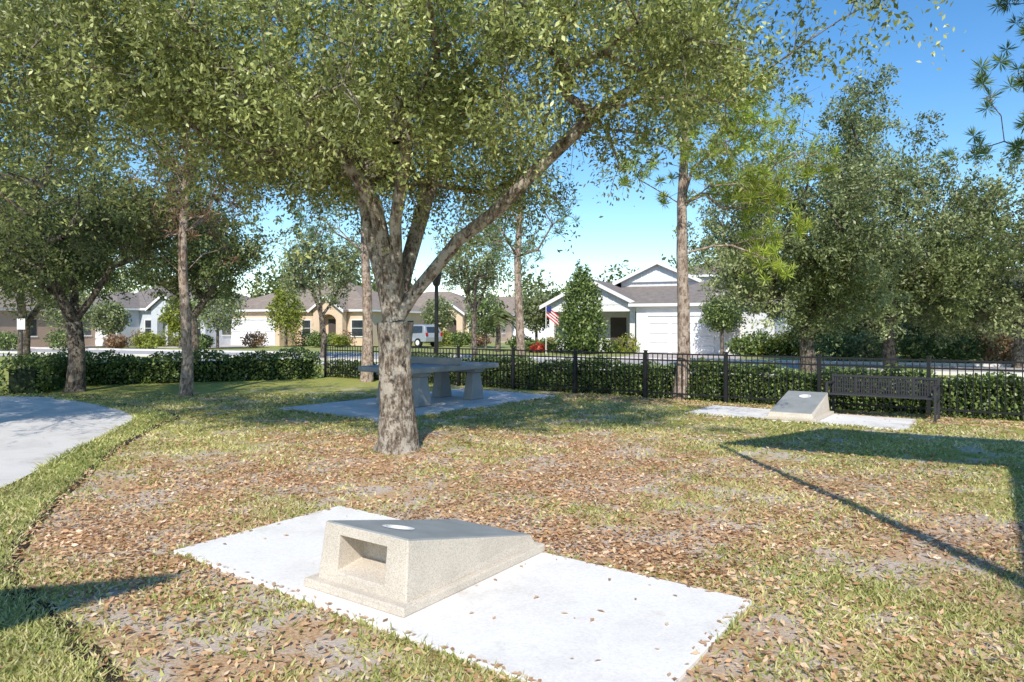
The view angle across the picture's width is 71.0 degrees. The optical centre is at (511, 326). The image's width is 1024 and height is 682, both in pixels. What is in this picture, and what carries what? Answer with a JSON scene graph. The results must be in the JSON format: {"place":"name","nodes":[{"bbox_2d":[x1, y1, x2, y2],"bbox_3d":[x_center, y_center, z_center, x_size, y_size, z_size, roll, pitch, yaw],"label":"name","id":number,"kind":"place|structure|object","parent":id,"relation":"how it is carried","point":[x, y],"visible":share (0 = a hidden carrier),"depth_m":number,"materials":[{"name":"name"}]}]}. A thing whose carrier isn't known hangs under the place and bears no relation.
{"place":"outdoors","nodes":[
{"label":"outdoors","id":0,"kind":"place"},
{"bbox_2d":[0,396,131,486],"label":"concrete path","id":1,"kind":"structure","parent":0,"point":[57,425],"depth_m":11.23,"materials":[{"name":"grey concrete"}]},
{"bbox_2d":[151,308,162,338],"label":"entry pier","id":2,"kind":"structure","parent":0,"point":[156,326],"depth_m":57.99,"materials":[{"name":"white paint"}]},
{"bbox_2d":[336,309,345,336],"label":"entry pier","id":3,"kind":"structure","parent":0,"point":[340,321],"depth_m":58.55,"materials":[{"name":"beige paint"}]},
{"bbox_2d":[0,354,1019,380],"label":"pavement","id":4,"kind":"structure","parent":0,"point":[377,364],"depth_m":32.32,"materials":[{"name":"concrete"}]},
{"bbox_2d":[432,272,442,352],"bbox_3d":[-3.050,-0.400,29.000,0.536,4.000,0.536,0,0,-22],"label":"street lamp","id":5,"kind":"object","parent":4,"relation":"on","point":[436,281],"visible":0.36,"depth_m":28.93,"materials":[{"name":"black metal"}]},
{"bbox_2d":[0,353,1023,681],"bbox_3d":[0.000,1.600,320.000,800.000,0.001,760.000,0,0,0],"label":"ground","id":6,"kind":"structure","parent":0,"point":[332,385],"depth_m":6.01,"materials":[{"name":"plant"}]},
{"bbox_2d":[0,331,17,350],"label":"garden shrub","id":7,"kind":"object","parent":6,"relation":"on","point":[12,340],"visible":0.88,"depth_m":46.76,"materials":[{"name":"green plant"}]},
{"bbox_2d":[41,328,66,349],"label":"garden shrub","id":8,"kind":"object","parent":6,"relation":"on","point":[56,337],"visible":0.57,"depth_m":47.58,"materials":[{"name":"green plant"}]},
{"bbox_2d":[0,185,127,367],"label":"live oak tree","id":9,"kind":"object","parent":6,"relation":"on","point":[27,336],"visible":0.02,"depth_m":26.96,"materials":[{"name":"green plant"}]},
{"bbox_2d":[0,402,167,681],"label":"grass verge","id":10,"kind":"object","parent":6,"relation":"on","point":[50,641],"depth_m":4.11,"materials":[{"name":"green plant"}]},
{"bbox_2d":[0,402,179,681],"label":"bed edging","id":11,"kind":"object","parent":6,"relation":"on","point":[84,644],"visible":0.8,"depth_m":4.18,"materials":[{"name":"plant"}]},
{"bbox_2d":[102,334,130,348],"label":"garden shrub","id":12,"kind":"object","parent":6,"relation":"on","point":[121,342],"visible":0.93,"depth_m":48.78,"materials":[{"name":"orange plant"}]},
{"bbox_2d":[0,0,242,277],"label":"live oak tree","id":13,"kind":"object","parent":6,"relation":"on","point":[25,177],"visible":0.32,"depth_m":11.29,"materials":[{"name":"green plant"}]},
{"bbox_2d":[0,93,246,392],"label":"live oak tree","id":14,"kind":"object","parent":6,"relation":"on","point":[43,267],"visible":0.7,"depth_m":16.67,"materials":[{"name":"green plant"}]},
{"bbox_2d":[0,346,321,394],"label":"hedge","id":15,"kind":"object","parent":6,"relation":"on","point":[41,374],"visible":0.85,"depth_m":20.15,"materials":[{"name":"green plant"}]},
{"bbox_2d":[113,48,259,396],"bbox_3d":[-7.657,-2.382,16.246,3.021,8.082,3.060,0,0,10],"label":"pine tree","id":16,"kind":"object","parent":6,"relation":"on","point":[186,387],"visible":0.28,"depth_m":16.22,"materials":[{"name":"green plant"}]},
{"bbox_2d":[109,186,288,360],"bbox_3d":[-12.220,-1.944,27.412,6.696,7.188,6.697,0,0,-35],"label":"live oak tree","id":17,"kind":"object","parent":6,"relation":"on","point":[208,271],"visible":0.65,"depth_m":27.16,"materials":[{"name":"green plant"}]},
{"bbox_2d":[270,209,373,357],"bbox_3d":[-9.158,-2.046,35.171,5.233,7.391,5.215,0,0,0],"label":"live oak tree","id":18,"kind":"object","parent":6,"relation":"on","point":[334,264],"visible":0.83,"depth_m":34.80,"materials":[{"name":"green plant"}]},
{"bbox_2d":[323,358,378,379],"bbox_3d":[-4.315,1.307,22.001,3.964,0.667,0.716,0,0,37],"label":"hedge","id":19,"kind":"object","parent":6,"relation":"on","point":[344,367],"visible":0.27,"depth_m":22.45,"materials":[{"name":"green plant"}]},
{"bbox_2d":[291,6,424,381],"bbox_3d":[-4.466,-3.846,20.420,3.874,11.009,3.950,0,0,0],"label":"pine tree","id":20,"kind":"object","parent":6,"relation":"on","point":[367,352],"visible":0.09,"depth_m":20.58,"materials":[{"name":"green plant"}]},
{"bbox_2d":[280,388,556,421],"bbox_3d":[-1.710,1.597,15.105,3.041,0.045,5.598,0,0,36],"label":"concrete pad","id":21,"kind":"object","parent":6,"relation":"on","point":[369,408],"visible":0.42,"depth_m":14.48,"materials":[{"name":"grey concrete"}]},
{"bbox_2d":[358,356,498,407],"bbox_3d":[-1.690,1.110,15.100,1.600,0.930,2.740,0,0,35],"label":"picnic table","id":22,"kind":"object","parent":21,"relation":"on","point":[423,369],"visible":0.81,"depth_m":14.97,"materials":[{"name":"grey concrete"}]},
{"bbox_2d":[304,519,544,617],"bbox_3d":[-0.514,1.379,4.687,0.830,0.392,1.420,0,0,35],"label":"concrete cornhole board","id":23,"kind":"object","parent":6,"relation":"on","point":[403,568],"visible":1,"depth_m":4.28,"materials":[{"name":"beige concrete"}]},
{"bbox_2d":[174,505,751,681],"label":"concrete pad","id":24,"kind":"object","parent":6,"relation":"on","point":[624,635],"visible":0.75,"depth_m":3.97,"materials":[{"name":"white concrete"}]},
{"bbox_2d":[427,203,514,357],"bbox_3d":[-1.706,-2.093,32.931,4.427,7.486,4.764,0,0,0],"label":"live oak tree","id":25,"kind":"object","parent":6,"relation":"on","point":[468,275],"visible":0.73,"depth_m":32.69,"materials":[{"name":"green plant"}]},
{"bbox_2d":[0,0,965,454],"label":"live oak tree","id":26,"kind":"object","parent":6,"relation":"on","point":[278,120],"visible":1,"depth_m":7.77,"materials":[{"name":"green plant"}]},
{"bbox_2d":[0,388,1023,681],"bbox_3d":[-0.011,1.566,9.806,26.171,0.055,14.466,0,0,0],"label":"fallen leaves","id":27,"kind":"object","parent":6,"relation":"on","point":[516,480],"visible":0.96,"depth_m":5.84,"materials":[{"name":"brown plant"}]},
{"bbox_2d":[0,351,1023,376],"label":"kerb","id":28,"kind":"structure","parent":6,"relation":"on","point":[936,372],"depth_m":27.92,"materials":[{"name":"concrete"}]},
{"bbox_2d":[460,115,580,365],"bbox_3d":[0.182,-2.054,19.044,2.939,7.426,3.435,0,0,-27],"label":"pine tree","id":29,"kind":"object","parent":6,"relation":"on","point":[519,316],"visible":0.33,"depth_m":18.99,"materials":[{"name":"green plant"}]},
{"bbox_2d":[30,347,1011,366],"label":"kerb","id":30,"kind":"structure","parent":6,"relation":"on","point":[881,363],"depth_m":32.06,"materials":[{"name":"concrete"}]},
{"bbox_2d":[324,343,1023,418],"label":"metal fence","id":31,"kind":"object","parent":6,"relation":"on","point":[819,364],"visible":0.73,"depth_m":15.21,"materials":[{"name":"black metal"}]},
{"bbox_2d":[411,350,1023,420],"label":"hedge","id":32,"kind":"object","parent":6,"relation":"on","point":[953,392],"visible":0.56,"depth_m":14.83,"materials":[{"name":"green plant"}]},
{"bbox_2d":[597,0,842,399],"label":"pine tree","id":33,"kind":"object","parent":6,"relation":"on","point":[753,192],"visible":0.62,"depth_m":15.46,"materials":[{"name":"green plant"}]},
{"bbox_2d":[764,391,833,422],"bbox_3d":[5.034,1.379,12.553,0.830,0.392,1.420,0,0,35],"label":"concrete cornhole board","id":34,"kind":"object","parent":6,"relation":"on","point":[803,406],"visible":1,"depth_m":12.33,"materials":[{"name":"grey concrete"}]},
{"bbox_2d":[685,405,916,429],"bbox_3d":[5.029,1.598,12.640,3.694,0.045,1.548,0,0,37],"label":"concrete pad","id":35,"kind":"object","parent":6,"relation":"on","point":[873,421],"visible":0.66,"depth_m":12.41,"materials":[{"name":"grey concrete"}]},
{"bbox_2d":[671,62,971,373],"bbox_3d":[9.720,-3.514,23.520,8.098,10.328,8.561,0,0,22],"label":"live oak tree","id":36,"kind":"object","parent":6,"relation":"on","point":[837,260],"visible":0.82,"depth_m":22.00,"materials":[{"name":"green plant"}]},
{"bbox_2d":[826,373,939,421],"bbox_3d":[6.469,1.235,12.573,1.720,0.730,0.530,0,0,37],"label":"metal bench","id":37,"kind":"object","parent":6,"relation":"on","point":[935,396],"visible":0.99,"depth_m":12.64,"materials":[{"name":"black metal"}]},
{"bbox_2d":[808,105,1023,368],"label":"live oak tree","id":38,"kind":"object","parent":6,"relation":"on","point":[950,266],"visible":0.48,"depth_m":24.88,"materials":[{"name":"green plant"}]},
{"bbox_2d":[908,136,1023,367],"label":"live oak tree","id":39,"kind":"object","parent":6,"relation":"on","point":[995,313],"visible":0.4,"depth_m":27.08,"materials":[{"name":"green plant"}]},
{"bbox_2d":[938,0,1023,168],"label":"pine tree","id":40,"kind":"object","parent":6,"relation":"on","point":[1017,144],"visible":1,"depth_m":12.97,"materials":[{"name":"green plant"}]},
{"bbox_2d":[0,349,1023,372],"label":"road","id":41,"kind":"structure","parent":0,"point":[328,355],"depth_m":33.41,"materials":[{"name":"grey asphalt"}]},
{"bbox_2d":[0,0,1023,298],"label":"sky","id":42,"kind":"structure","parent":0,"point":[640,234],"materials":[{"name":"blue"}]},
{"bbox_2d":[85,341,1011,363],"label":"lawn","id":43,"kind":"structure","parent":0,"point":[313,349],"depth_m":47.48,"materials":[{"name":"green plant"}]},
{"bbox_2d":[0,311,95,348],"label":"walls","id":44,"kind":"structure","parent":43,"relation":"on","point":[9,323],"depth_m":53.50,"materials":[{"name":"brown paint"}]},
{"bbox_2d":[32,285,99,334],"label":"ornamental tree","id":45,"kind":"object","parent":43,"relation":"on","point":[54,319],"visible":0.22,"depth_m":51.45,"materials":[{"name":"green plant"}]},
{"bbox_2d":[87,298,131,347],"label":"ornamental tree","id":46,"kind":"object","parent":43,"relation":"on","point":[110,323],"visible":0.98,"depth_m":49.54,"materials":[{"name":"green plant"}]},
{"bbox_2d":[103,310,139,345],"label":"garage wing walls","id":47,"kind":"structure","parent":43,"relation":"on","point":[134,324],"depth_m":58.80,"materials":[{"name":"white paint"}]},
{"bbox_2d":[129,330,160,348],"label":"garden shrub","id":48,"kind":"object","parent":43,"relation":"on","point":[153,339],"visible":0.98,"depth_m":49.76,"materials":[{"name":"green plant"}]},
{"bbox_2d":[157,296,197,347],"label":"ornamental tree","id":49,"kind":"object","parent":43,"relation":"on","point":[173,324],"visible":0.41,"depth_m":52.34,"materials":[{"name":"green plant"}]},
{"bbox_2d":[140,310,230,345],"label":"walls","id":50,"kind":"structure","parent":43,"relation":"on","point":[223,340],"depth_m":59.28,"materials":[{"name":"grey paint"}]},
{"bbox_2d":[121,308,139,309],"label":"fascia","id":51,"kind":"structure","parent":50,"relation":"on","point":[132,308],"depth_m":58.31,"materials":[{"name":"paint"}]},
{"bbox_2d":[91,291,139,307],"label":"garage roof","id":52,"kind":"structure","parent":51,"relation":"on","point":[134,302],"depth_m":59.54,"materials":[{"name":"grey"}]},
{"bbox_3d":[-29.005,-1.408,64.449,13.280,0.177,11.280,0,0,17],"label":"fascia","id":53,"kind":"object","parent":50,"relation":"on","visible":0},
{"bbox_2d":[134,282,252,307],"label":"roof","id":54,"kind":"structure","parent":53,"relation":"on","point":[145,302],"depth_m":61.74,"materials":[{"name":"grey"}]},
{"bbox_2d":[199,333,214,348],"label":"garden shrub","id":55,"kind":"object","parent":43,"relation":"on","point":[205,341],"visible":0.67,"depth_m":50.81,"materials":[{"name":"green plant"}]},
{"bbox_2d":[190,289,248,348],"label":"ornamental tree","id":56,"kind":"object","parent":43,"relation":"on","point":[214,319],"visible":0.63,"depth_m":49.71,"materials":[{"name":"green plant"}]},
{"bbox_2d":[240,329,269,347],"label":"garden shrub","id":57,"kind":"object","parent":43,"relation":"on","point":[252,341],"visible":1,"depth_m":52.73,"materials":[{"name":"orange plant"}]},
{"bbox_2d":[231,312,296,345],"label":"garage wing walls","id":58,"kind":"structure","parent":43,"relation":"on","point":[279,342],"depth_m":59.50,"materials":[{"name":"beige paint"}]},
{"bbox_2d":[231,320,273,344],"bbox_3d":[-22.087,0.515,59.953,5.450,2.130,0.050,0,0,20],"label":"garage door","id":59,"kind":"structure","parent":58,"relation":"in","point":[241,332],"depth_m":59.78,"materials":[{"name":"white metal"}]},
{"bbox_2d":[232,321,272,343],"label":"garage door panels","id":60,"kind":"object","parent":59,"relation":"attached to","point":[250,329],"visible":0.61,"depth_m":59.76,"materials":[{"name":"white metal"}]},
{"bbox_2d":[264,276,306,346],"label":"ornamental tree","id":61,"kind":"object","parent":43,"relation":"on","point":[291,312],"visible":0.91,"depth_m":54.56,"materials":[{"name":"green plant"}]},
{"bbox_2d":[305,330,331,347],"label":"garden shrub","id":62,"kind":"object","parent":43,"relation":"on","point":[317,343],"visible":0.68,"depth_m":53.73,"materials":[{"name":"green plant"}]},
{"bbox_2d":[331,334,351,346],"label":"garden shrub","id":63,"kind":"object","parent":43,"relation":"on","point":[344,340],"visible":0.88,"depth_m":54.26,"materials":[{"name":"green plant"}]},
{"bbox_2d":[297,311,426,345],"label":"walls","id":64,"kind":"structure","parent":43,"relation":"on","point":[414,317],"depth_m":59.77,"materials":[{"name":"beige paint"}]},
{"bbox_2d":[235,309,275,311],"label":"fascia","id":65,"kind":"structure","parent":64,"relation":"on","point":[255,310],"depth_m":59.20,"materials":[{"name":"paint"}]},
{"bbox_2d":[234,293,286,309],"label":"garage roof","id":66,"kind":"structure","parent":65,"relation":"on","point":[260,302],"depth_m":60.99,"materials":[{"name":"grey"}]},
{"bbox_2d":[303,309,424,312],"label":"fascia","id":67,"kind":"structure","parent":64,"relation":"on","point":[356,310],"depth_m":58.98,"materials":[{"name":"paint"}]},
{"bbox_2d":[291,283,429,310],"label":"roof","id":68,"kind":"structure","parent":67,"relation":"on","point":[355,301],"depth_m":62.42,"materials":[{"name":"grey"}]},
{"bbox_2d":[412,325,442,346],"bbox_3d":[-7.665,0.717,55.972,4.571,1.715,1.920,0,0,38],"label":"parked suv","id":69,"kind":"object","parent":43,"relation":"on","point":[422,334],"visible":0.43,"depth_m":54.41,"materials":[{"name":"paint"}]},
{"bbox_2d":[419,294,457,330],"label":"ornamental tree","id":70,"kind":"object","parent":43,"relation":"on","point":[428,315],"visible":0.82,"depth_m":59.49,"materials":[{"name":"green plant"}]},
{"bbox_2d":[447,330,471,346],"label":"garden shrub","id":71,"kind":"object","parent":43,"relation":"on","point":[462,341],"visible":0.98,"depth_m":55.70,"materials":[{"name":"green plant"}]},
{"bbox_2d":[84,250,845,327],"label":"distant trees","id":72,"kind":"object","parent":43,"relation":"on","point":[272,284],"visible":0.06,"depth_m":96.44,"materials":[{"name":"green plant"}]},
{"bbox_2d":[443,315,511,342],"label":"walls","id":73,"kind":"structure","parent":43,"relation":"on","point":[508,332],"depth_m":74.30,"materials":[{"name":"beige paint"}]},
{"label":"fascia","id":74,"kind":"object","parent":73,"relation":"on","visible":0},
{"bbox_2d":[414,292,512,313],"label":"roof","id":75,"kind":"structure","parent":74,"relation":"on","point":[426,296],"depth_m":72.69,"materials":[{"name":"grey"}]},
{"bbox_2d":[464,295,508,347],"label":"ornamental tree","id":76,"kind":"object","parent":43,"relation":"on","point":[483,305],"visible":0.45,"depth_m":51.57,"materials":[{"name":"green plant"}]},
{"bbox_2d":[477,310,515,351],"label":"palm tree","id":77,"kind":"object","parent":43,"relation":"on","point":[496,317],"visible":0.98,"depth_m":44.86,"materials":[{"name":"green plant"}]},
{"bbox_2d":[513,288,556,339],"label":"ornamental tree","id":78,"kind":"object","parent":43,"relation":"on","point":[532,304],"visible":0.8,"depth_m":46.44,"materials":[{"name":"green plant"}]},
{"bbox_2d":[553,259,609,354],"bbox_3d":[4.012,-1.085,40.901,3.337,5.540,3.187,0,0,0],"label":"conical evergreen tree","id":79,"kind":"object","parent":43,"relation":"on","point":[582,287],"visible":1,"depth_m":40.52,"materials":[{"name":"green plant"}]},
{"bbox_2d":[556,311,629,350],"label":"block walls","id":80,"kind":"structure","parent":43,"relation":"on","point":[608,316],"depth_m":45.06,"materials":[{"name":"white paint"}]},
{"bbox_2d":[611,318,625,351],"bbox_3d":[6.646,0.525,44.842,1.000,2.150,0.070,0,0,23],"label":"front door","id":81,"kind":"structure","parent":80,"relation":"attached to","point":[618,326],"depth_m":44.80,"materials":[{"name":"paint"}]},
{"bbox_3d":[10.884,-1.238,48.370,14.380,0.177,12.180,0,0,23],"label":"fascia","id":82,"kind":"object","parent":80,"relation":"on","visible":0},
{"bbox_2d":[595,280,637,300],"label":"gable roof","id":83,"kind":"structure","parent":82,"relation":"on","point":[616,288],"depth_m":44.52,"materials":[{"name":"grey"}]},
{"bbox_2d":[621,281,698,286],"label":"clerestory walls","id":84,"kind":"structure","parent":82,"relation":"on","point":[639,284],"depth_m":47.00,"materials":[{"name":"white paint"}]},
{"bbox_2d":[620,264,694,282],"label":"gable wall","id":85,"kind":"structure","parent":84,"relation":"on","point":[656,274],"depth_m":46.75,"materials":[{"name":"white paint"}]},
{"bbox_2d":[620,286,705,302],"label":"roof","id":86,"kind":"structure","parent":82,"relation":"on","point":[640,292],"depth_m":45.93,"materials":[{"name":"grey"}]},
{"bbox_2d":[628,279,776,303],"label":"garage roof","id":87,"kind":"structure","parent":82,"relation":"on","point":[695,296],"depth_m":41.74,"materials":[{"name":"grey"}]},
{"bbox_2d":[615,333,640,353],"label":"shrub","id":88,"kind":"object","parent":43,"relation":"on","point":[633,347],"visible":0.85,"depth_m":41.74,"materials":[{"name":"green plant"}]},
{"bbox_2d":[636,305,784,354],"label":"garage block walls","id":89,"kind":"structure","parent":43,"relation":"on","point":[640,323],"depth_m":41.33,"materials":[{"name":"white paint"}]},
{"bbox_2d":[648,315,739,354],"bbox_3d":[10.250,0.490,40.691,5.100,2.180,0.053,0,0,23],"label":"garage door","id":90,"kind":"structure","parent":89,"relation":"in","point":[693,335],"depth_m":40.70,"materials":[{"name":"white metal"}]},
{"bbox_2d":[650,317,737,352],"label":"garage door panels","id":91,"kind":"object","parent":90,"relation":"attached to","point":[698,349],"visible":0.68,"depth_m":40.99,"materials":[{"name":"white metal"}]},
{"bbox_2d":[645,313,742,352],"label":"garage trim","id":92,"kind":"structure","parent":89,"relation":"attached to","point":[664,314],"depth_m":41.42,"materials":[{"name":"white paint"}]},
{"bbox_2d":[628,303,783,308],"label":"fascia","id":93,"kind":"structure","parent":89,"relation":"on","point":[653,304],"depth_m":41.17,"materials":[{"name":"paint"}]},
{"bbox_2d":[725,335,760,354],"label":"garden shrub","id":94,"kind":"object","parent":43,"relation":"on","point":[736,341],"visible":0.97,"depth_m":37.73,"materials":[{"name":"green plant"}]},
{"bbox_2d":[738,328,780,354],"bbox_3d":[13.268,0.867,38.495,2.469,1.602,2.094,0,0,0],"label":"garden shrub","id":95,"kind":"object","parent":43,"relation":"on","point":[764,336],"visible":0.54,"depth_m":38.09,"materials":[{"name":"green plant"}]},
{"bbox_2d":[764,332,799,355],"bbox_3d":[14.480,0.959,38.013,2.346,1.402,1.818,0,0,0],"label":"garden shrub","id":96,"kind":"object","parent":43,"relation":"on","point":[781,346],"visible":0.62,"depth_m":37.67,"materials":[{"name":"green plant"}]},
{"bbox_2d":[779,310,838,352],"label":"ornamental tree","id":97,"kind":"object","parent":43,"relation":"on","point":[790,328],"visible":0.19,"depth_m":37.13,"materials":[{"name":"green plant"}]},
{"bbox_2d":[814,328,864,360],"bbox_3d":[14.898,0.882,32.975,2.583,1.597,2.007,0,0,0],"label":"garden shrub","id":98,"kind":"object","parent":43,"relation":"on","point":[830,350],"visible":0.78,"depth_m":32.82,"materials":[{"name":"green plant"}]},
{"bbox_2d":[830,303,904,357],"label":"ornamental tree","id":99,"kind":"object","parent":43,"relation":"on","point":[860,327],"visible":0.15,"depth_m":34.80,"materials":[{"name":"green plant"}]},
{"bbox_2d":[844,330,900,361],"bbox_3d":[15.941,0.900,31.939,2.258,1.498,2.032,0,0,18],"label":"garden shrub","id":100,"kind":"object","parent":43,"relation":"on","point":[871,339],"visible":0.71,"depth_m":31.83,"materials":[{"name":"green plant"}]},
{"bbox_2d":[895,333,943,362],"bbox_3d":[17.807,0.976,31.474,2.020,1.362,1.715,0,0,0],"label":"garden shrub","id":101,"kind":"object","parent":43,"relation":"on","point":[923,351],"visible":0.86,"depth_m":31.27,"materials":[{"name":"green plant"}]},
{"bbox_2d":[894,310,988,359],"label":"ornamental tree","id":102,"kind":"object","parent":43,"relation":"on","point":[907,326],"visible":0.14,"depth_m":34.05,"materials":[{"name":"green plant"}]},
{"bbox_2d":[936,332,988,362],"bbox_3d":[19.555,0.946,31.194,2.252,1.421,1.809,0,0,0],"label":"garden shrub","id":103,"kind":"object","parent":43,"relation":"on","point":[950,352],"visible":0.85,"depth_m":30.92,"materials":[{"name":"green plant"}]},
{"bbox_2d":[966,328,1013,363],"bbox_3d":[20.962,0.861,31.044,2.498,1.623,2.024,0,0,0],"label":"garden shrub","id":104,"kind":"object","parent":43,"relation":"on","point":[998,354],"visible":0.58,"depth_m":30.72,"materials":[{"name":"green plant"}]},
{"bbox_3d":[2.538,1.150,44.882,0.520,0.900,0.500,0,0,23],"label":"column","id":105,"kind":"object","parent":43,"relation":"on","visible":0},
{"bbox_2d":[551,305,635,311],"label":"porch beam","id":106,"kind":"structure","parent":105,"relation":"on","point":[605,308],"depth_m":43.23,"materials":[{"name":"paint"}]},
{"bbox_2d":[547,287,628,305],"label":"gable wall","id":107,"kind":"structure","parent":106,"relation":"on","point":[604,298],"depth_m":43.31,"materials":[{"name":"white paint"}]},
{"bbox_2d":[607,354,743,359],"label":"driveway","id":108,"kind":"structure","parent":0,"point":[675,356],"depth_m":37.29,"materials":[{"name":"grey concrete"}]},
{"bbox_2d":[698,293,744,353],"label":"round topiary tree","id":109,"kind":"object","parent":108,"relation":"on","point":[716,318],"visible":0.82,"depth_m":38.61,"materials":[{"name":"green plant"}]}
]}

